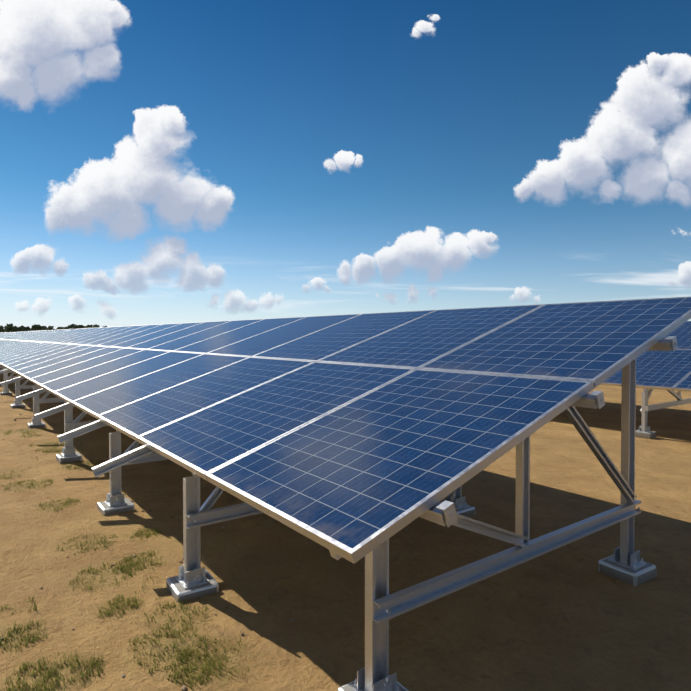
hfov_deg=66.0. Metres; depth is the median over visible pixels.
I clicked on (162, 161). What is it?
sky
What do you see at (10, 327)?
tree
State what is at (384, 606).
pv frame
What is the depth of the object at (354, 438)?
4.15 m
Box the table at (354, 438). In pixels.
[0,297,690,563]
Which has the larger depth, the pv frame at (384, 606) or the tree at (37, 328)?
the tree at (37, 328)
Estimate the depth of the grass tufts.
3.01 m
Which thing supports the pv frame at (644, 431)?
on the ground at (569, 617)
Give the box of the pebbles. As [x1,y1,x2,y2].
[1,414,293,690]
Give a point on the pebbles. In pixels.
(183, 688)
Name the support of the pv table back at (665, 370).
attached to the pv frame at (644, 431)
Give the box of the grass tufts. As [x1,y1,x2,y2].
[0,428,252,690]
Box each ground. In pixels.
[0,365,690,690]
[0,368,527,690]
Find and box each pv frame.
[0,318,690,690]
[635,388,690,438]
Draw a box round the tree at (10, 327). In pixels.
[4,323,17,331]
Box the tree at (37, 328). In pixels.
[30,325,42,330]
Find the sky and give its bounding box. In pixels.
[0,0,690,328]
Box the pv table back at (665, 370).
[600,321,690,391]

